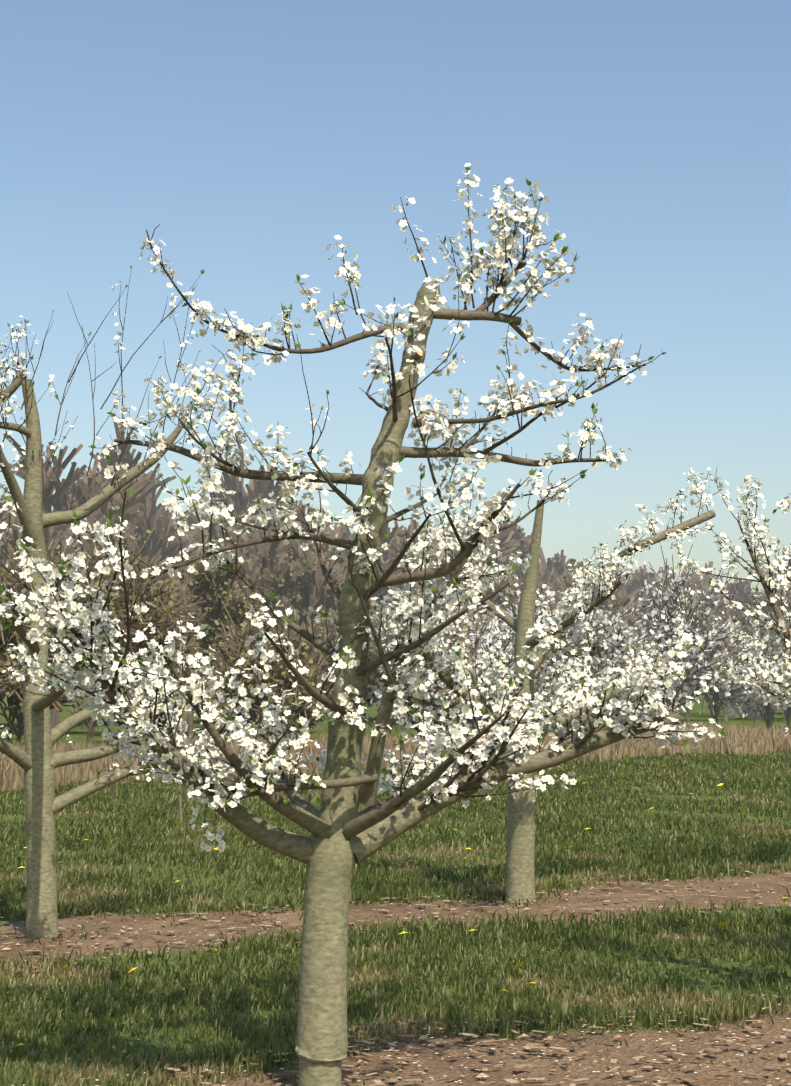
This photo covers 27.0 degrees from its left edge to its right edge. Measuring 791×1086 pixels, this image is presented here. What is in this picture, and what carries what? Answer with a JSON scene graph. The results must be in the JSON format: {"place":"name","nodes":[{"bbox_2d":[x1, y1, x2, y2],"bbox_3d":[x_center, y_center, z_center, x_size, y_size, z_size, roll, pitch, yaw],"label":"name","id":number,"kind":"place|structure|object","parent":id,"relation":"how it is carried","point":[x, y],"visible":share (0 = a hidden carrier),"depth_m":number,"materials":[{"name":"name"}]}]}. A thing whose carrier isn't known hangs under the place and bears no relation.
{"place":"outdoors","nodes":[
{"label":"outdoors","id":0,"kind":"place"},
{"bbox_2d":[0,746,790,1085],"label":"grass","id":1,"kind":"structure","parent":0,"point":[432,962],"depth_m":9.89,"materials":[{"name":"green plant"}]},
{"bbox_2d":[0,695,790,1085],"bbox_3d":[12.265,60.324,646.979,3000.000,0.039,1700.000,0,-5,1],"label":"ground","id":2,"kind":"structure","parent":0,"point":[196,929],"depth_m":8.90,"materials":[{"name":"brown soil"}]},
{"bbox_2d":[0,492,11,521],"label":"tree","id":3,"kind":"object","parent":2,"relation":"on","point":[3,513],"visible":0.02,"depth_m":68.72,"materials":[{"name":"grey plant"}]},
{"bbox_2d":[0,540,105,743],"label":"hedge bush","id":4,"kind":"object","parent":2,"relation":"on","point":[11,712],"visible":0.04,"depth_m":31.35,"materials":[{"name":"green plant"}]},
{"bbox_2d":[62,735,73,792],"bbox_3d":[-4.659,3.164,23.435,0.142,0.877,0.108,0,-5,1],"label":"plum tree wood","id":5,"kind":"object","parent":2,"relation":"on","point":[65,766],"visible":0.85,"depth_m":23.42,"materials":[{"name":"brown plant"}]},
{"bbox_2d":[0,535,147,744],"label":"hedge bush","id":6,"kind":"object","parent":2,"relation":"on","point":[6,659],"visible":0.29,"depth_m":30.32,"materials":[{"name":"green plant"}]},
{"bbox_2d":[0,433,148,724],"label":"tree","id":7,"kind":"object","parent":2,"relation":"on","point":[82,490],"visible":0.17,"depth_m":64.40,"materials":[{"name":"brown plant"}]},
{"bbox_2d":[46,518,147,728],"bbox_3d":[-11.046,2.879,55.851,5.599,7.378,3.843,0,-5,1],"label":"tree","id":8,"kind":"object","parent":2,"relation":"on","point":[53,718],"depth_m":55.56,"materials":[{"name":"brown plant"}]},
{"bbox_2d":[111,740,116,806],"bbox_3d":[-3.487,2.902,20.548,0.142,0.875,0.072,0,-5,1],"label":"plum tree wood","id":9,"kind":"object","parent":2,"relation":"on","point":[114,783],"visible":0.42,"depth_m":20.53,"materials":[{"name":"brown plant"}]},
{"bbox_2d":[0,265,237,937],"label":"blossoming tree","id":10,"kind":"object","parent":2,"relation":"on","point":[38,761],"visible":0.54,"depth_m":9.80,"materials":[{"name":"beige plant"}]},
{"bbox_2d":[75,534,171,581],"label":"tree","id":11,"kind":"object","parent":2,"relation":"on","point":[149,557],"depth_m":70.88,"materials":[{"name":"brown plant"}]},
{"bbox_2d":[52,512,203,746],"bbox_3d":[-6.108,1.883,33.129,4.409,5.182,4.656,0,-5,1],"label":"hedge bush","id":12,"kind":"object","parent":2,"relation":"on","point":[140,585],"visible":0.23,"depth_m":32.98,"materials":[{"name":"brown plant"}]},
{"bbox_2d":[78,413,197,725],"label":"tree","id":13,"kind":"object","parent":2,"relation":"on","point":[158,519],"visible":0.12,"depth_m":71.40,"materials":[{"name":"brown plant"}]},
{"bbox_2d":[72,561,206,747],"bbox_3d":[-5.660,2.473,34.520,3.203,4.264,4.182,0,-5,1],"label":"hedge bush","id":14,"kind":"object","parent":2,"relation":"on","point":[184,614],"visible":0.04,"depth_m":34.40,"materials":[{"name":"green plant"}]},
{"bbox_2d":[147,754,153,801],"bbox_3d":[-3.226,3.035,21.718,0.103,0.821,0.082,0,-5,1],"label":"plum tree wood","id":15,"kind":"object","parent":2,"relation":"on","point":[149,786],"visible":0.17,"depth_m":21.68,"materials":[{"name":"brown plant"}]},
{"bbox_2d":[137,611,221,730],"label":"tree","id":16,"kind":"object","parent":2,"relation":"on","point":[191,646],"visible":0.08,"depth_m":34.96,"materials":[{"name":"grey plant"}]},
{"bbox_2d":[115,510,245,725],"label":"tree","id":17,"kind":"object","parent":2,"relation":"on","point":[198,539],"visible":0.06,"depth_m":74.32,"materials":[{"name":"brown plant"}]},
{"bbox_2d":[117,567,251,737],"bbox_3d":[-7.267,3.564,53.782,5.220,5.613,3.604,0,-5,1],"label":"tree","id":18,"kind":"object","parent":2,"relation":"on","point":[239,590],"visible":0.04,"depth_m":53.06,"materials":[{"name":"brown plant"}]},
{"bbox_2d":[174,621,213,822],"bbox_3d":[-2.207,1.986,18.135,0.448,2.261,0.435,0,-5,1],"label":"plum tree wood","id":19,"kind":"object","parent":2,"relation":"on","point":[179,785],"visible":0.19,"depth_m":18.01,"materials":[{"name":"brown plant"}]},
{"bbox_2d":[183,549,220,734],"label":"tree","id":20,"kind":"object","parent":2,"relation":"on","point":[196,642],"depth_m":57.54,"materials":[{"name":"brown plant"}]},
{"bbox_2d":[176,534,265,740],"bbox_3d":[-4.270,2.500,40.415,2.111,5.287,2.632,0,-5,1],"label":"tree","id":21,"kind":"object","parent":2,"relation":"on","point":[214,587],"visible":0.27,"depth_m":39.85,"materials":[{"name":"brown plant"}]},
{"bbox_2d":[188,501,280,716],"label":"tree","id":22,"kind":"object","parent":2,"relation":"on","point":[205,517],"depth_m":74.52,"materials":[{"name":"brown plant"}]},
{"bbox_2d":[199,465,302,534],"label":"tree","id":23,"kind":"object","parent":2,"relation":"on","point":[261,489],"depth_m":75.82,"materials":[{"name":"grey plant"}]},
{"bbox_2d":[201,628,331,742],"bbox_3d":[-2.607,3.154,34.218,2.771,2.841,2.300,-2,-5,18],"label":"tree","id":24,"kind":"object","parent":2,"relation":"on","point":[281,677],"visible":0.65,"depth_m":33.93,"materials":[{"name":"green plant"}]},
{"bbox_2d":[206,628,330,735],"bbox_3d":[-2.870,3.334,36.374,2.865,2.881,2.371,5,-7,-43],"label":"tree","id":25,"kind":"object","parent":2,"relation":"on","point":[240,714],"depth_m":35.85,"materials":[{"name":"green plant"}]},
{"bbox_2d":[241,568,304,658],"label":"tree","id":26,"kind":"object","parent":2,"relation":"on","point":[257,580],"visible":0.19,"depth_m":56.33,"materials":[{"name":"brown plant"}]},
{"bbox_2d":[209,599,337,737],"bbox_3d":[-2.403,3.064,37.688,3.826,3.662,3.255,0,-5,1],"label":"hedge bush","id":27,"kind":"object","parent":2,"relation":"on","point":[238,639],"visible":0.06,"depth_m":37.39,"materials":[{"name":"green plant"}]},
{"bbox_2d":[229,500,321,545],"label":"tree","id":28,"kind":"object","parent":2,"relation":"on","point":[298,513],"depth_m":65.49,"materials":[{"name":"grey plant"}]},
{"bbox_2d":[212,507,350,733],"bbox_3d":[-3.997,2.658,59.186,5.402,8.412,6.433,1,-5,-15],"label":"tree","id":29,"kind":"object","parent":2,"relation":"on","point":[295,574],"visible":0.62,"depth_m":57.82,"materials":[{"name":"brown plant"}]},
{"bbox_2d":[301,606,336,645],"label":"tree","id":30,"kind":"object","parent":2,"relation":"on","point":[316,628],"visible":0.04,"depth_m":50.53,"materials":[{"name":"brown plant"}]},
{"bbox_2d":[329,603,382,735],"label":"tree","id":31,"kind":"object","parent":2,"relation":"on","point":[336,622],"depth_m":46.34,"materials":[{"name":"brown plant"}]},
{"bbox_2d":[0,162,726,1085],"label":"blossoming tree","id":32,"kind":"object","parent":2,"relation":"on","point":[342,840],"visible":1,"depth_m":5.85,"materials":[{"name":"white plant"}]},
{"bbox_2d":[319,626,457,734],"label":"hedge bush","id":33,"kind":"object","parent":2,"relation":"on","point":[373,674],"visible":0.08,"depth_m":37.96,"materials":[{"name":"grey plant"}]},
{"bbox_2d":[376,527,413,609],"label":"tree","id":34,"kind":"object","parent":2,"relation":"on","point":[404,530],"depth_m":84.24,"materials":[{"name":"grey plant"}]},
{"bbox_2d":[0,721,790,790],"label":"dry grass","id":35,"kind":"structure","parent":2,"relation":"on","point":[755,739],"depth_m":33.88,"materials":[{"name":"plant"}]},
{"bbox_2d":[0,869,790,1085],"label":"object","id":36,"kind":"structure","parent":2,"relation":"on","point":[530,1045],"depth_m":6.70,"materials":[{"name":"brown soil"}]},
{"bbox_2d":[1,875,790,1085],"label":"pebbles","id":37,"kind":"object","parent":2,"relation":"on","point":[439,1043],"visible":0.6,"depth_m":6.91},
{"bbox_2d":[16,754,787,1057],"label":"dandelions","id":38,"kind":"object","parent":2,"relation":"on","point":[515,965],"visible":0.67,"depth_m":12.74,"materials":[{"name":"yellow plant"}]},
{"bbox_2d":[387,581,452,724],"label":"tree","id":39,"kind":"object","parent":2,"relation":"on","point":[419,586],"visible":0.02,"depth_m":71.76,"materials":[{"name":"grey plant"}]},
{"bbox_2d":[326,506,521,722],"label":"tree","id":40,"kind":"object","parent":2,"relation":"on","point":[390,553],"visible":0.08,"depth_m":78.72,"materials":[{"name":"grey plant"}]},
{"bbox_2d":[410,518,473,719],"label":"tree","id":41,"kind":"object","parent":2,"relation":"on","point":[411,519],"depth_m":87.29,"materials":[{"name":"grey plant"}]},
{"bbox_2d":[441,586,472,615],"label":"tree","id":42,"kind":"object","parent":2,"relation":"on","point":[467,602],"depth_m":64.01,"materials":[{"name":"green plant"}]},
{"bbox_2d":[370,598,544,732],"bbox_3d":[1.224,3.085,38.460,3.227,3.749,4.419,-5,-7,42],"label":"hedge bush","id":43,"kind":"object","parent":2,"relation":"on","point":[432,689],"visible":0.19,"depth_m":38.01,"materials":[{"name":"grey plant"}]},
{"bbox_2d":[369,579,552,728],"bbox_3d":[1.425,2.926,39.986,4.843,4.337,4.058,0,-5,1],"label":"hedge bush","id":44,"kind":"object","parent":2,"relation":"on","point":[490,627],"visible":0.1,"depth_m":39.89,"materials":[{"name":"grey plant"}]},
{"bbox_2d":[432,572,513,726],"bbox_3d":[3.054,4.209,65.102,4.551,6.370,4.115,0,-5,1],"label":"tree","id":45,"kind":"object","parent":2,"relation":"on","point":[500,600],"visible":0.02,"depth_m":63.97,"materials":[{"name":"grey plant"}]},
{"bbox_2d":[468,607,504,726],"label":"tree","id":46,"kind":"object","parent":2,"relation":"on","point":[480,615],"depth_m":46.16,"materials":[{"name":"grey plant"}]},
{"bbox_2d":[472,516,531,580],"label":"tree","id":47,"kind":"object","parent":2,"relation":"on","point":[519,535],"visible":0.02,"depth_m":85.63,"materials":[{"name":"grey plant"}]},
{"bbox_2d":[452,622,555,734],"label":"tree","id":48,"kind":"object","parent":2,"relation":"on","point":[539,674],"visible":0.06,"depth_m":39.64,"materials":[{"name":"grey plant"}]},
{"bbox_2d":[509,572,557,608],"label":"tree","id":49,"kind":"object","parent":2,"relation":"on","point":[539,585],"visible":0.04,"depth_m":75.54,"materials":[{"name":"grey plant"}]},
{"bbox_2d":[378,467,715,903],"bbox_3d":[0.895,0.962,11.546,2.277,3.146,2.919,-3,-6,26],"label":"blossoming tree","id":50,"kind":"object","parent":2,"relation":"on","point":[520,877],"visible":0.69,"depth_m":11.43,"materials":[{"name":"white plant"}]},
{"bbox_2d":[549,575,569,615],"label":"tree","id":51,"kind":"object","parent":2,"relation":"on","point":[562,579],"depth_m":78.61,"materials":[{"name":"grey plant"}]},
{"bbox_2d":[473,555,662,710],"bbox_3d":[4.093,2.764,41.322,5.263,4.921,4.926,0,-5,1],"label":"hedge bush","id":52,"kind":"object","parent":2,"relation":"on","point":[567,638],"visible":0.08,"depth_m":41.27,"materials":[{"name":"grey plant"}]},
{"bbox_2d":[547,555,592,585],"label":"tree","id":53,"kind":"object","parent":2,"relation":"on","point":[557,560],"depth_m":93.83,"materials":[{"name":"grey plant"}]},
{"bbox_2d":[538,547,615,591],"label":"tree","id":54,"kind":"object","parent":2,"relation":"on","point":[552,567],"visible":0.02,"depth_m":90.43,"materials":[{"name":"grey plant"}]},
{"bbox_2d":[544,685,621,715],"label":"tree","id":55,"kind":"object","parent":2,"relation":"on","point":[566,707],"depth_m":42.83,"materials":[{"name":"grey plant"}]},
{"bbox_2d":[536,565,634,725],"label":"tree","id":56,"kind":"object","parent":2,"relation":"on","point":[562,586],"depth_m":73.57,"materials":[{"name":"grey plant"}]},
{"bbox_2d":[557,587,638,726],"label":"tree","id":57,"kind":"object","parent":2,"relation":"on","point":[627,599],"depth_m":68.28,"materials":[{"name":"grey plant"}]},
{"bbox_2d":[549,591,659,728],"bbox_3d":[4.814,3.301,42.928,4.183,4.148,3.632,-5,-7,41],"label":"hedge bush","id":58,"kind":"object","parent":2,"relation":"on","point":[602,652],"visible":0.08,"depth_m":42.20,"materials":[{"name":"grey plant"}]},
{"bbox_2d":[606,743,612,802],"bbox_3d":[2.814,2.926,21.465,0.145,0.992,0.075,0,-5,1],"label":"plum tree wood","id":59,"kind":"object","parent":2,"relation":"on","point":[609,776],"visible":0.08,"depth_m":21.46,"materials":[{"name":"brown plant"}]},
{"bbox_2d":[594,607,626,721],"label":"tree","id":60,"kind":"object","parent":2,"relation":"on","point":[618,611],"depth_m":60.61,"materials":[{"name":"grey plant"}]},
{"bbox_2d":[586,611,672,727],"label":"tree","id":61,"kind":"object","parent":2,"relation":"on","point":[647,648],"visible":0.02,"depth_m":43.24,"materials":[{"name":"grey plant"}]},
{"bbox_2d":[606,565,672,714],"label":"tree","id":62,"kind":"object","parent":2,"relation":"on","point":[631,586],"visible":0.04,"depth_m":96.35,"materials":[{"name":"grey plant"}]},
{"bbox_2d":[625,636,669,720],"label":"tree","id":63,"kind":"object","parent":2,"relation":"on","point":[665,703],"visible":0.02,"depth_m":44.54,"materials":[{"name":"grey plant"}]},
{"bbox_2d":[613,630,697,721],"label":"tree","id":64,"kind":"object","parent":2,"relation":"on","point":[685,689],"visible":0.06,"depth_m":46.05,"materials":[{"name":"grey plant"}]},
{"bbox_2d":[670,730,673,783],"bbox_3d":[4.395,3.398,26.073,0.108,0.884,0.090,-3,-6,30],"label":"plum tree wood","id":65,"kind":"object","parent":2,"relation":"on","point":[671,761],"visible":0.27,"depth_m":26.08,"materials":[{"name":"brown plant"}]},
{"bbox_2d":[640,572,706,615],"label":"tree","id":66,"kind":"object","parent":2,"relation":"on","point":[688,583],"visible":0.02,"depth_m":91.85,"materials":[{"name":"white plant"}]},
{"bbox_2d":[615,544,767,716],"bbox_3d":[8.128,2.901,46.755,4.185,5.632,5.603,0,-5,1],"label":"hedge bush","id":67,"kind":"object","parent":2,"relation":"on","point":[660,611],"visible":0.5,"depth_m":45.90,"materials":[{"name":"white plant"}]},
{"bbox_2d":[686,619,711,722],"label":"tree","id":68,"kind":"object","parent":2,"relation":"on","point":[687,714],"depth_m":65.24,"materials":[{"name":"grey plant"}]},
{"bbox_2d":[685,561,718,715],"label":"tree","id":69,"kind":"object","parent":2,"relation":"on","point":[693,577],"depth_m":106.22,"materials":[{"name":"grey plant"}]},
{"bbox_2d":[691,561,733,714],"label":"tree","id":70,"kind":"object","parent":2,"relation":"on","point":[732,713],"depth_m":111.20,"materials":[{"name":"grey plant"}]},
{"bbox_2d":[716,732,722,790],"bbox_3d":[4.638,3.144,23.521,0.119,0.927,0.096,0,-5,1],"label":"plum tree wood","id":71,"kind":"object","parent":2,"relation":"on","point":[721,760],"visible":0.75,"depth_m":23.52,"materials":[{"name":"plant"}]},
{"bbox_2d":[675,611,779,724],"bbox_3d":[9.279,3.926,48.587,4.192,3.930,4.216,5,-7,-43],"label":"blossoming tree","id":72,"kind":"object","parent":2,"relation":"on","point":[727,685],"visible":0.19,"depth_m":47.50,"materials":[{"name":"grey plant"}]},
{"bbox_2d":[698,575,764,716],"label":"tree","id":73,"kind":"object","parent":2,"relation":"on","point":[743,591],"visible":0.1,"depth_m":97.77,"materials":[{"name":"grey plant"}]},
{"bbox_2d":[674,469,790,709],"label":"blossoming tree","id":74,"kind":"object","parent":2,"relation":"on","point":[785,630],"visible":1,"depth_m":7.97,"materials":[{"name":"white plant"}]},
{"bbox_2d":[709,596,763,721],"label":"tree","id":75,"kind":"object","parent":2,"relation":"on","point":[734,612],"visible":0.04,"depth_m":83.47,"materials":[{"name":"grey plant"}]},
{"bbox_2d":[710,641,790,728],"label":"blossoming tree","id":76,"kind":"object","parent":2,"relation":"on","point":[737,696],"visible":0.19,"depth_m":47.95,"materials":[{"name":"grey plant"}]},
{"bbox_2d":[720,535,790,706],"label":"blossoming tree","id":77,"kind":"object","parent":2,"relation":"on","point":[766,669],"visible":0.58,"depth_m":13.01,"materials":[{"name":"white plant"}]},
{"bbox_2d":[735,628,782,728],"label":"blossoming tree","id":78,"kind":"object","parent":2,"relation":"on","point":[756,710],"depth_m":51.33,"materials":[{"name":"plant"}]},
{"bbox_2d":[743,601,790,727],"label":"blossoming tree","id":79,"kind":"object","parent":2,"relation":"on","point":[788,710],"visible":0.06,"depth_m":48.82,"materials":[{"name":"grey plant"}]},
{"bbox_2d":[757,571,790,720],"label":"tree","id":80,"kind":"object","parent":2,"relation":"on","point":[787,608],"visible":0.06,"depth_m":85.05,"materials":[{"name":"grey plant"}]},
{"bbox_2d":[762,600,790,709],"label":"blossoming tree","id":81,"kind":"object","parent":2,"relation":"on","point":[779,627],"depth_m":52.11,"materials":[{"name":"plant"}]},
{"bbox_2d":[780,553,790,572],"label":"tree","id":82,"kind":"object","parent":2,"relation":"on","point":[787,563],"visible":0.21,"depth_m":108.36,"materials":[{"name":"white plant"}]},
{"bbox_2d":[785,728,788,777],"bbox_3d":[6.399,3.470,26.949,0.091,0.901,0.076,0,-5,1],"label":"plum tree wood","id":83,"kind":"object","parent":2,"relation":"on","point":[786,753],"visible":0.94,"depth_m":26.94,"materials":[{"name":"plant"}]},
{"bbox_2d":[0,0,790,694],"label":"sky","id":84,"kind":"structure","parent":0,"point":[255,134],"materials":[{"name":"blue"}]}
]}

